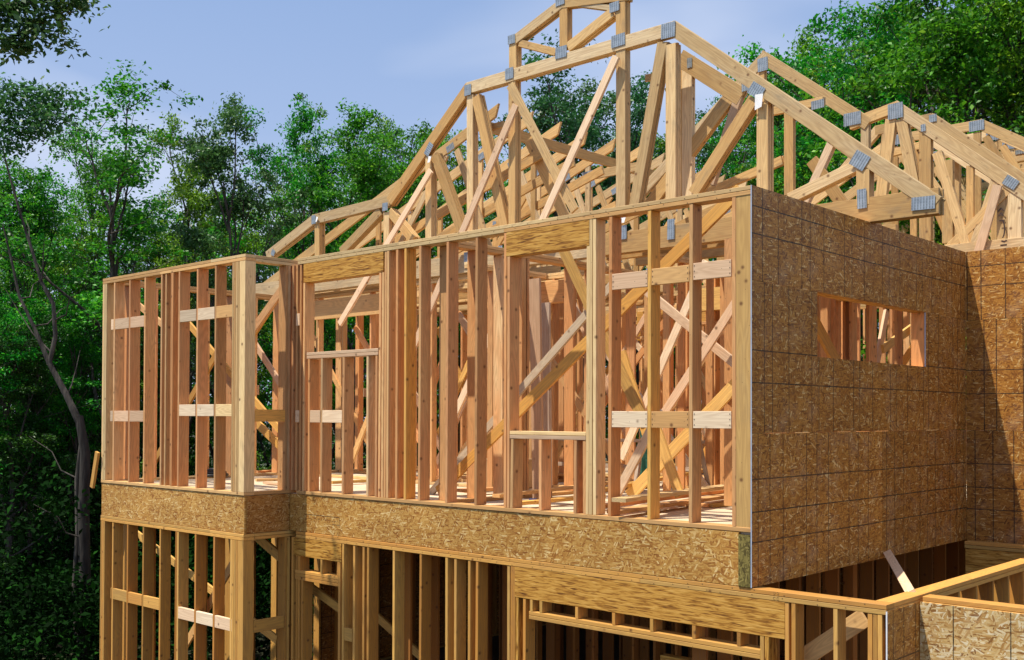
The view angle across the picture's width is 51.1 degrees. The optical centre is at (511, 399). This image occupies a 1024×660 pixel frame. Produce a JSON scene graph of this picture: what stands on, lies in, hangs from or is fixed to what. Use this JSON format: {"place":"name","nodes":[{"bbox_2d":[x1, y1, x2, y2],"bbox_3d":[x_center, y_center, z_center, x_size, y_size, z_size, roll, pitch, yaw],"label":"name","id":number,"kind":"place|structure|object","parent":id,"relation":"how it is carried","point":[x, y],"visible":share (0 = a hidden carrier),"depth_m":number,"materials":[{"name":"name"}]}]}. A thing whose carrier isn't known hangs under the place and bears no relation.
{"place":"outdoors","nodes":[
{"label":"outdoors","id":0,"kind":"place"},
{"bbox_2d":[0,0,110,67],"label":"overhanging branch","id":1,"kind":"object","parent":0,"point":[13,10],"visible":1,"depth_m":10.99,"materials":[{"name":"green plant"}]},
{"bbox_2d":[7,425,701,659],"bbox_3d":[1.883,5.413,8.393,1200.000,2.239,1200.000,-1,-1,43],"label":"ground","id":2,"kind":"structure","parent":0,"point":[260,654],"depth_m":19.48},
{"bbox_2d":[0,297,35,455],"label":"broadleaf tree","id":3,"kind":"object","parent":2,"relation":"on","point":[2,311],"visible":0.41,"depth_m":20.00,"materials":[{"name":"green plant"}]},
{"bbox_2d":[0,314,75,623],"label":"broadleaf tree","id":4,"kind":"object","parent":2,"relation":"on","point":[34,425],"visible":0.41,"depth_m":20.77,"materials":[{"name":"green plant"}]},
{"bbox_2d":[0,152,89,532],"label":"broadleaf tree","id":5,"kind":"object","parent":2,"relation":"on","point":[30,277],"visible":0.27,"depth_m":22.74,"materials":[{"name":"green plant"}]},
{"bbox_2d":[0,68,101,659],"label":"crooked tree","id":6,"kind":"object","parent":2,"relation":"on","point":[37,107],"visible":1,"depth_m":17.42,"materials":[{"name":"grey plant"}]},
{"bbox_2d":[0,335,101,637],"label":"broadleaf tree","id":7,"kind":"object","parent":2,"relation":"on","point":[27,374],"visible":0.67,"depth_m":19.88,"materials":[{"name":"green plant"}]},
{"bbox_2d":[0,246,101,495],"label":"broadleaf tree","id":8,"kind":"object","parent":2,"relation":"on","point":[12,321],"visible":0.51,"depth_m":20.44,"materials":[{"name":"green plant"}]},
{"bbox_2d":[0,371,101,622],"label":"broadleaf tree","id":9,"kind":"object","parent":2,"relation":"on","point":[47,536],"visible":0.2,"depth_m":21.84,"materials":[{"name":"green plant"}]},
{"bbox_2d":[0,206,122,538],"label":"broadleaf tree","id":10,"kind":"object","parent":2,"relation":"on","point":[84,223],"visible":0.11,"depth_m":26.77,"materials":[{"name":"green plant"}]},
{"bbox_2d":[33,290,102,504],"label":"broadleaf tree","id":11,"kind":"object","parent":2,"relation":"on","point":[69,355],"visible":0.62,"depth_m":21.86,"materials":[{"name":"green plant"}]},
{"bbox_2d":[0,161,140,581],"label":"broadleaf tree","id":12,"kind":"object","parent":2,"relation":"on","point":[45,178],"visible":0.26,"depth_m":22.86,"materials":[{"name":"green plant"}]},
{"bbox_2d":[12,324,159,565],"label":"broadleaf tree","id":13,"kind":"object","parent":2,"relation":"on","point":[99,442],"visible":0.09,"depth_m":23.95,"materials":[{"name":"green plant"}]},
{"bbox_2d":[45,118,149,533],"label":"broadleaf tree","id":14,"kind":"object","parent":2,"relation":"on","point":[87,173],"visible":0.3,"depth_m":27.04,"materials":[{"name":"green plant"}]},
{"bbox_2d":[45,230,160,553],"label":"broadleaf tree","id":15,"kind":"object","parent":2,"relation":"on","point":[75,247],"visible":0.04,"depth_m":26.40,"materials":[{"name":"green plant"}]},
{"bbox_2d":[0,57,229,416],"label":"broadleaf tree","id":16,"kind":"object","parent":2,"relation":"on","point":[123,171],"visible":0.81,"depth_m":21.01,"materials":[{"name":"green plant"}]},
{"bbox_2d":[89,205,271,540],"bbox_3d":[-9.416,-0.202,29.070,4.794,10.055,4.657,1,-1,-39],"label":"broadleaf tree","id":17,"kind":"object","parent":2,"relation":"on","point":[144,266],"visible":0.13,"depth_m":28.74,"materials":[{"name":"green plant"}]},
{"bbox_2d":[0,447,365,659],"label":"undergrowth","id":18,"kind":"object","parent":2,"relation":"on","point":[48,597],"visible":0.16,"depth_m":17.13,"materials":[{"name":"green plant"}]},
{"bbox_2d":[140,109,240,440],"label":"broadleaf tree","id":19,"kind":"object","parent":2,"relation":"on","point":[183,190],"visible":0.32,"depth_m":24.98,"materials":[{"name":"green plant"}]},
{"bbox_2d":[143,186,294,466],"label":"broadleaf tree","id":20,"kind":"object","parent":2,"relation":"on","point":[210,388],"visible":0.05,"depth_m":29.82,"materials":[{"name":"green plant"}]},
{"bbox_2d":[158,91,313,393],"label":"broadleaf tree","id":21,"kind":"object","parent":2,"relation":"on","point":[209,160],"visible":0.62,"depth_m":20.90,"materials":[{"name":"green plant"}]},
{"bbox_2d":[193,195,355,578],"bbox_3d":[-6.541,-0.270,29.135,4.730,10.213,4.870,1,-1,-34],"label":"broadleaf tree","id":22,"kind":"object","parent":2,"relation":"on","point":[266,457],"visible":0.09,"depth_m":28.65,"materials":[{"name":"green plant"}]},
{"bbox_2d":[203,92,355,409],"bbox_3d":[-4.537,-0.930,23.498,3.633,11.352,4.449,0,-1,11],"label":"broadleaf tree","id":23,"kind":"object","parent":2,"relation":"on","point":[305,120],"visible":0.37,"depth_m":23.12,"materials":[{"name":"green plant"}]},
{"bbox_2d":[245,92,420,458],"bbox_3d":[-4.485,-1.311,26.741,4.942,12.240,4.375,0,-1,17],"label":"broadleaf tree","id":24,"kind":"object","parent":2,"relation":"on","point":[268,376],"visible":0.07,"depth_m":26.15,"materials":[{"name":"green plant"}]},
{"bbox_2d":[258,97,449,468],"bbox_3d":[-2.935,-0.852,22.956,5.263,11.191,4.297,0,-1,-7],"label":"broadleaf tree","id":25,"kind":"object","parent":2,"relation":"on","point":[368,179],"visible":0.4,"depth_m":22.62,"materials":[{"name":"green plant"}]},
{"bbox_2d":[327,119,465,465],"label":"broadleaf tree","id":26,"kind":"object","parent":2,"relation":"on","point":[402,144],"visible":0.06,"depth_m":25.62,"materials":[{"name":"green plant"}]},
{"bbox_2d":[417,127,506,454],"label":"broadleaf tree","id":27,"kind":"object","parent":2,"relation":"on","point":[454,163],"visible":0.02,"depth_m":29.75,"materials":[{"name":"green plant"}]},
{"bbox_2d":[0,86,1005,518],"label":"distant wood","id":28,"kind":"object","parent":2,"relation":"on","point":[258,448],"visible":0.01,"depth_m":44.54,"materials":[{"name":"green plant"}]},
{"bbox_2d":[495,77,634,268],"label":"broadleaf tree","id":29,"kind":"object","parent":2,"relation":"on","point":[593,89],"visible":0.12,"depth_m":26.46,"materials":[{"name":"green plant"}]},
{"bbox_2d":[387,625,784,659],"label":"slab","id":30,"kind":"structure","parent":2,"relation":"on","point":[582,645],"depth_m":18.94,"materials":[{"name":"concrete"}]},
{"bbox_2d":[100,515,253,659],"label":"framed wall","id":31,"kind":"structure","parent":30,"relation":"on","point":[237,624],"depth_m":13.38,"materials":[{"name":"brown wood"}]},
{"bbox_2d":[253,529,295,659],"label":"framed wall","id":32,"kind":"structure","parent":30,"relation":"on","point":[281,622],"depth_m":12.60,"materials":[{"name":"brown wood"}]},
{"bbox_2d":[122,524,565,659],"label":"framed wall","id":33,"kind":"structure","parent":30,"relation":"on","point":[325,641],"depth_m":17.27,"materials":[{"name":"brown wood"}]},
{"bbox_2d":[111,463,966,534],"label":"floor deck","id":34,"kind":"structure","parent":30,"relation":"on","point":[721,515],"depth_m":11.40,"materials":[{"name":"brown wood"}]},
{"bbox_2d":[101,254,255,495],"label":"framed wall","id":35,"kind":"structure","parent":34,"relation":"on","point":[178,316],"depth_m":13.23,"materials":[{"name":"brown wood"}]},
{"bbox_2d":[254,255,298,494],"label":"framed wall","id":36,"kind":"structure","parent":34,"relation":"on","point":[281,415],"depth_m":12.63,"materials":[{"name":"brown wood"}]},
{"bbox_2d":[123,281,460,480],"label":"framed wall","id":37,"kind":"structure","parent":34,"relation":"on","point":[274,384],"depth_m":15.90,"materials":[{"name":"brown wood"}]},
{"bbox_2d":[263,103,542,300],"bbox_3d":[-1.812,-2.710,15.355,5.966,2.192,0.083,-1,-1,43],"label":"roof truss","id":38,"kind":"object","parent":37,"relation":"on","point":[452,144],"visible":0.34,"depth_m":14.60,"materials":[{"name":"brown wood"}]},
{"bbox_2d":[525,136,569,215],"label":"brace board","id":39,"kind":"object","parent":38,"relation":"attached to","point":[548,182],"visible":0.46,"depth_m":13.39,"materials":[{"name":"brown wood"}]},
{"bbox_2d":[324,111,575,299],"bbox_3d":[-1.399,-2.711,15.804,5.966,2.211,0.083,-1,-1,43],"label":"roof truss","id":40,"kind":"object","parent":37,"relation":"on","point":[526,188],"visible":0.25,"depth_m":14.88,"materials":[{"name":"brown wood"}]},
{"bbox_2d":[406,122,604,296],"bbox_3d":[-0.986,-2.698,16.252,5.966,2.201,0.083,-1,-1,43],"label":"roof truss","id":41,"kind":"object","parent":37,"relation":"on","point":[533,207],"visible":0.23,"depth_m":15.02,"materials":[{"name":"brown wood"}]},
{"bbox_2d":[416,132,635,302],"bbox_3d":[-0.469,-2.685,16.605,6.250,2.190,0.084,-1,-1,43],"label":"roof truss","id":42,"kind":"object","parent":37,"relation":"on","point":[559,157],"visible":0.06,"depth_m":15.77,"materials":[{"name":"brown wood"}]},
{"bbox_2d":[490,122,654,175],"bbox_3d":[2.065,-3.464,16.377,0.036,0.140,7.050,-1,-1,43],"label":"lateral brace","id":43,"kind":"object","parent":42,"relation":"on","point":[582,154],"depth_m":15.12,"materials":[{"name":"brown wood"}]},
{"bbox_2d":[417,138,655,303],"bbox_3d":[-0.160,-2.684,17.150,5.966,2.206,0.083,-1,-1,43],"label":"roof truss","id":44,"kind":"object","parent":37,"relation":"on","point":[582,165],"visible":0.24,"depth_m":15.97,"materials":[{"name":"brown wood"}]},
{"bbox_2d":[417,147,665,311],"bbox_3d":[0.253,-2.682,17.599,5.966,2.220,0.083,-1,-1,43],"label":"roof truss","id":45,"kind":"object","parent":37,"relation":"on","point":[600,193],"visible":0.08,"depth_m":16.53,"materials":[{"name":"brown wood"}]},
{"bbox_2d":[459,153,719,310],"bbox_3d":[0.771,-2.672,17.952,6.250,2.214,0.084,-1,-1,43],"label":"roof truss","id":46,"kind":"object","parent":37,"relation":"on","point":[609,192],"visible":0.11,"depth_m":16.89,"materials":[{"name":"brown wood"}]},
{"bbox_2d":[315,286,378,478],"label":"framed wall","id":47,"kind":"structure","parent":34,"relation":"on","point":[336,307],"depth_m":15.73,"materials":[{"name":"brown wood"}]},
{"bbox_2d":[339,314,378,473],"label":"framed wall","id":48,"kind":"structure","parent":34,"relation":"on","point":[360,391],"depth_m":16.98,"materials":[{"name":"brown wood"}]},
{"bbox_2d":[101,483,750,587],"bbox_3d":[2.884,1.354,13.488,13.756,0.428,9.960,-1,-1,43],"label":"rim board","id":49,"kind":"object","parent":34,"relation":"attached to","point":[710,555],"visible":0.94,"depth_m":10.61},
{"bbox_2d":[416,271,487,486],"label":"framed wall","id":50,"kind":"structure","parent":34,"relation":"on","point":[433,399],"depth_m":14.30,"materials":[{"name":"brown wood"}]},
{"bbox_2d":[463,262,545,492],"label":"framed wall","id":51,"kind":"structure","parent":34,"relation":"on","point":[533,274],"depth_m":13.07,"materials":[{"name":"brown wood"}]},
{"bbox_2d":[430,283,608,494],"bbox_3d":[0.065,-0.069,11.596,0.036,0.085,3.624,1,-41,-47],"label":"brace board","id":52,"kind":"object","parent":34,"relation":"on","point":[554,351],"visible":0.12,"depth_m":11.31,"materials":[{"name":"beige wood"}]},
{"bbox_2d":[457,270,584,486],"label":"framed wall","id":53,"kind":"structure","parent":34,"relation":"on","point":[552,292],"depth_m":13.75,"materials":[{"name":"brown wood"}]},
{"bbox_2d":[290,185,759,531],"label":"framed wall","id":54,"kind":"structure","parent":34,"relation":"on","point":[391,420],"depth_m":10.28,"materials":[{"name":"brown wood"}]},
{"bbox_2d":[529,278,543,498],"bbox_3d":[0.272,-0.115,11.760,0.141,2.428,0.039,-2,-2,37],"label":"upright plank","id":55,"kind":"object","parent":34,"relation":"on","point":[535,311],"visible":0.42,"depth_m":11.74,"materials":[{"name":"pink wood"}]},
{"bbox_2d":[436,242,647,502],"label":"framed wall","id":56,"kind":"structure","parent":34,"relation":"on","point":[497,253],"depth_m":11.78,"materials":[{"name":"brown wood"}]},
{"bbox_2d":[541,302,551,497],"bbox_3d":[0.376,0.006,12.070,0.140,2.196,0.038,-1,-1,31],"label":"upright plank","id":57,"kind":"object","parent":34,"relation":"on","point":[546,348],"visible":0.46,"depth_m":12.04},
{"bbox_2d":[460,291,677,475],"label":"framed wall","id":58,"kind":"structure","parent":34,"relation":"on","point":[464,360],"depth_m":16.39,"materials":[{"name":"brown wood"}]},
{"bbox_2d":[541,281,608,481],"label":"framed wall","id":59,"kind":"structure","parent":34,"relation":"on","point":[579,378],"depth_m":15.01,"materials":[{"name":"brown wood"}]},
{"bbox_2d":[435,185,738,493],"bbox_3d":[0.584,-0.402,10.540,0.036,0.115,4.704,1,-38,-47],"label":"brace board","id":60,"kind":"object","parent":34,"relation":"on","point":[711,218],"visible":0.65,"depth_m":10.47,"materials":[{"name":"brown wood"}]},
{"bbox_2d":[620,409,661,496],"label":"brace board","id":61,"kind":"object","parent":34,"relation":"on","point":[633,462],"visible":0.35,"depth_m":10.15,"materials":[{"name":"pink wood"}]},
{"bbox_2d":[660,428,682,497],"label":"brace board","id":62,"kind":"object","parent":34,"relation":"on","point":[670,469],"visible":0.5,"depth_m":10.42,"materials":[{"name":"brown wood"}]},
{"bbox_2d":[625,379,731,495],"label":"brace board","id":63,"kind":"object","parent":34,"relation":"on","point":[719,401],"visible":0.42,"depth_m":10.80,"materials":[{"name":"brown wood"}]},
{"bbox_2d":[660,253,723,490],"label":"framed wall","id":64,"kind":"structure","parent":34,"relation":"on","point":[683,260],"depth_m":12.35,"materials":[{"name":"brown wood"}]},
{"bbox_2d":[662,278,902,487],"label":"framed wall","id":65,"kind":"structure","parent":34,"relation":"on","point":[849,330],"depth_m":12.28,"materials":[{"name":"brown wood"}]},
{"bbox_2d":[724,238,840,505],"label":"framed wall","id":66,"kind":"structure","parent":34,"relation":"on","point":[829,312],"depth_m":10.61,"materials":[{"name":"brown wood"}]},
{"bbox_2d":[606,50,748,260],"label":"roof truss","id":67,"kind":"object","parent":66,"relation":"on","point":[731,100],"visible":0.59,"depth_m":11.87,"materials":[{"name":"brown wood"}]},
{"bbox_2d":[750,185,966,587],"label":"sheathed wall","id":68,"kind":"structure","parent":34,"relation":"on","point":[831,489],"depth_m":9.71,"materials":[{"name":"brown wood"}]},
{"bbox_2d":[256,0,945,299],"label":"roof truss","id":69,"kind":"object","parent":68,"relation":"on","point":[915,199],"visible":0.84,"depth_m":12.10,"materials":[{"name":"brown wood"}]},
{"bbox_2d":[338,168,432,325],"bbox_3d":[-1.758,-2.044,14.663,0.037,2.631,0.101,8,36,-45],"label":"brace board","id":70,"kind":"object","parent":69,"relation":"attached to","point":[391,236],"visible":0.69,"depth_m":14.50,"materials":[{"name":"beige wood"}]},
{"bbox_2d":[416,103,517,349],"bbox_3d":[-0.656,-2.092,13.725,0.036,3.564,0.100,1,31,-47],"label":"brace board","id":71,"kind":"object","parent":69,"relation":"attached to","point":[500,142],"visible":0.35,"depth_m":13.44,"materials":[{"name":"beige wood"}]},
{"bbox_2d":[457,55,619,417],"bbox_3d":[0.214,-1.810,12.851,0.038,4.804,0.100,5,27,-46],"label":"brace board","id":72,"kind":"object","parent":69,"relation":"attached to","point":[582,131],"visible":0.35,"depth_m":12.42,"materials":[{"name":"beige wood"}]},
{"bbox_2d":[507,82,578,213],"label":"brace board","id":73,"kind":"object","parent":69,"relation":"attached to","point":[548,159],"visible":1,"depth_m":12.81,"materials":[{"name":"brown wood"}]},
{"bbox_2d":[636,97,897,265],"bbox_3d":[2.728,-2.446,12.027,3.250,1.596,0.082,-1,-1,43],"label":"roof truss","id":74,"kind":"object","parent":68,"relation":"on","point":[816,165],"visible":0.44,"depth_m":11.71,"materials":[{"name":"brown wood"}]},
{"bbox_2d":[841,302,909,364],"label":"framed wall","id":75,"kind":"structure","parent":34,"relation":"on","point":[906,323],"depth_m":14.65,"materials":[{"name":"brown wood"}]},
{"bbox_2d":[702,119,1023,287],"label":"roof truss","id":76,"kind":"object","parent":75,"relation":"on","point":[1000,133],"visible":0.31,"depth_m":13.31,"materials":[{"name":"brown wood"}]},
{"bbox_2d":[844,132,1023,239],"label":"roof truss","id":77,"kind":"object","parent":75,"relation":"on","point":[849,194],"visible":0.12,"depth_m":13.78,"materials":[{"name":"brown wood"}]},
{"bbox_2d":[966,246,1023,543],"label":"sheathed wall","id":78,"kind":"structure","parent":34,"relation":"on","point":[995,386],"depth_m":11.68,"materials":[{"name":"brown wood"}]},
{"bbox_2d":[291,531,893,659],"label":"framed wall","id":79,"kind":"structure","parent":30,"relation":"on","point":[537,589],"depth_m":10.03,"materials":[{"name":"brown wood"}]},
{"bbox_2d":[804,611,867,659],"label":"brace board","id":80,"kind":"object","parent":79,"relation":"attached to","point":[819,647],"visible":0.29,"depth_m":8.26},
{"bbox_2d":[404,552,784,659],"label":"framed wall","id":81,"kind":"structure","parent":30,"relation":"on","point":[550,627],"depth_m":13.03,"materials":[{"name":"brown wood"}]},
{"bbox_2d":[412,553,886,659],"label":"framed wall","id":82,"kind":"structure","parent":30,"relation":"on","point":[853,594],"depth_m":13.23,"materials":[{"name":"brown wood"}]},
{"bbox_2d":[491,553,905,659],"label":"framed wall","id":83,"kind":"structure","parent":30,"relation":"on","point":[711,634],"depth_m":15.77,"materials":[{"name":"brown wood"}]},
{"bbox_2d":[598,544,946,659],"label":"framed wall","id":84,"kind":"structure","parent":30,"relation":"on","point":[685,626],"depth_m":18.19,"materials":[{"name":"brown wood"}]},
{"bbox_2d":[692,527,967,659],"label":"framed wall","id":85,"kind":"structure","parent":30,"relation":"on","point":[955,559],"depth_m":11.42,"materials":[{"name":"brown wood"}]},
{"bbox_2d":[876,557,1023,659],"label":"framed wall","id":86,"kind":"structure","parent":30,"relation":"on","point":[1003,583],"depth_m":9.33,"materials":[{"name":"brown wood"}]},
{"bbox_2d":[886,594,1023,659],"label":"sheathed wall","id":87,"kind":"structure","parent":30,"relation":"on","point":[954,628],"depth_m":7.89,"materials":[{"name":"brown wood"}]},
{"bbox_2d":[965,540,1023,573],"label":"framed wall","id":88,"kind":"structure","parent":30,"relation":"on","point":[980,555],"depth_m":11.57,"materials":[{"name":"brown wood"}]},
{"bbox_2d":[484,28,688,403],"bbox_3d":[1.622,-1.695,25.085,6.504,12.993,4.517,0,-1,-18],"label":"broadleaf tree","id":89,"kind":"object","parent":2,"relation":"on","point":[544,93],"visible":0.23,"depth_m":24.34,"materials":[{"name":"green plant"}]},
{"bbox_2d":[554,70,702,438],"bbox_3d":[2.795,-1.802,27.277,5.544,13.262,4.527,0,-1,9],"label":"broadleaf tree","id":90,"kind":"object","parent":2,"relation":"on","point":[640,98],"visible":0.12,"depth_m":26.87,"materials":[{"name":"green plant"}]},
{"bbox_2d":[662,95,783,384],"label":"broadleaf tree","id":91,"kind":"object","parent":2,"relation":"on","point":[732,166],"visible":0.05,"depth_m":25.89,"materials":[{"name":"green plant"}]},
{"bbox_2d":[723,24,833,200],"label":"broadleaf tree","id":92,"kind":"object","parent":2,"relation":"on","point":[804,46],"visible":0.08,"depth_m":23.57,"materials":[{"name":"green plant"}]},
{"bbox_2d":[728,0,935,360],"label":"broadleaf tree","id":93,"kind":"object","parent":2,"relation":"on","point":[804,64],"visible":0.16,"depth_m":18.61,"materials":[{"name":"green plant"}]},
{"bbox_2d":[744,0,933,353],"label":"broadleaf tree","id":94,"kind":"object","parent":2,"relation":"on","point":[823,31],"visible":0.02,"depth_m":22.72,"materials":[{"name":"green plant"}]},
{"bbox_2d":[774,0,1023,587],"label":"broadleaf tree","id":95,"kind":"object","parent":2,"relation":"on","point":[965,32],"visible":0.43,"depth_m":16.29,"materials":[{"name":"green plant"}]},
{"bbox_2d":[797,8,1021,430],"bbox_3d":[8.598,-1.729,21.887,6.024,13.009,6.203,0,-1,11],"label":"broadleaf tree","id":96,"kind":"object","parent":2,"relation":"on","point":[828,88],"depth_m":21.55,"materials":[{"name":"green plant"}]},
{"bbox_2d":[799,0,1023,430],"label":"broadleaf tree","id":97,"kind":"object","parent":2,"relation":"on","point":[924,69],"visible":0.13,"depth_m":16.80,"materials":[{"name":"green plant"}]},
{"bbox_2d":[824,0,1023,430],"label":"broadleaf tree","id":98,"kind":"object","parent":2,"relation":"on","point":[989,113],"visible":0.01,"depth_m":20.72,"materials":[{"name":"green plant"}]},
{"bbox_2d":[902,0,1023,430],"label":"broadleaf tree","id":99,"kind":"object","parent":2,"relation":"on","point":[1015,6],"visible":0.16,"depth_m":16.36,"materials":[{"name":"green plant"}]},
{"bbox_2d":[0,0,1010,424],"label":"sky","id":100,"kind":"structure","parent":0,"point":[407,60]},
{"bbox_2d":[559,251,644,428],"bbox_3d":[0.891,-0.679,10.644,0.036,2.175,0.110,1,-31,-47],"label":"brace board","id":101,"kind":"object","parent":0,"point":[627,386],"visible":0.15,"depth_m":10.60,"materials":[{"name":"brown wood"}]},
{"bbox_2d":[621,259,707,460],"bbox_3d":[1.580,-0.384,11.227,0.036,2.300,0.090,1,27,-47],"label":"brace board","id":102,"kind":"object","parent":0,"point":[664,360],"visible":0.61,"depth_m":11.19,"materials":[{"name":"beige wood"}]},
{"bbox_2d":[644,291,731,366],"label":"brace board","id":103,"kind":"object","parent":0,"point":[682,320],"depth_m":10.67,"materials":[{"name":"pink wood"}]},
{"bbox_2d":[661,301,731,410],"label":"brace board","id":104,"kind":"object","parent":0,"point":[707,347],"depth_m":10.33,"materials":[{"name":"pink wood"}]},
{"bbox_3d":[3.718,-0.226,14.558,0.144,2.757,3.000,-1,-1,43],"label":"framed wall","id":105,"kind":"object","parent":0,"visible":0},
{"bbox_2d":[646,50,1023,251],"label":"roof truss","id":106,"kind":"object","parent":105,"relation":"on","point":[1006,201],"visible":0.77,"depth_m":12.40,"materials":[{"name":"brown wood"}]},
{"bbox_2d":[839,113,1023,234],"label":"roof truss","id":107,"kind":"object","parent":105,"relation":"on","point":[877,131],"visible":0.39,"depth_m":12.89,"materials":[{"name":"brown wood"}]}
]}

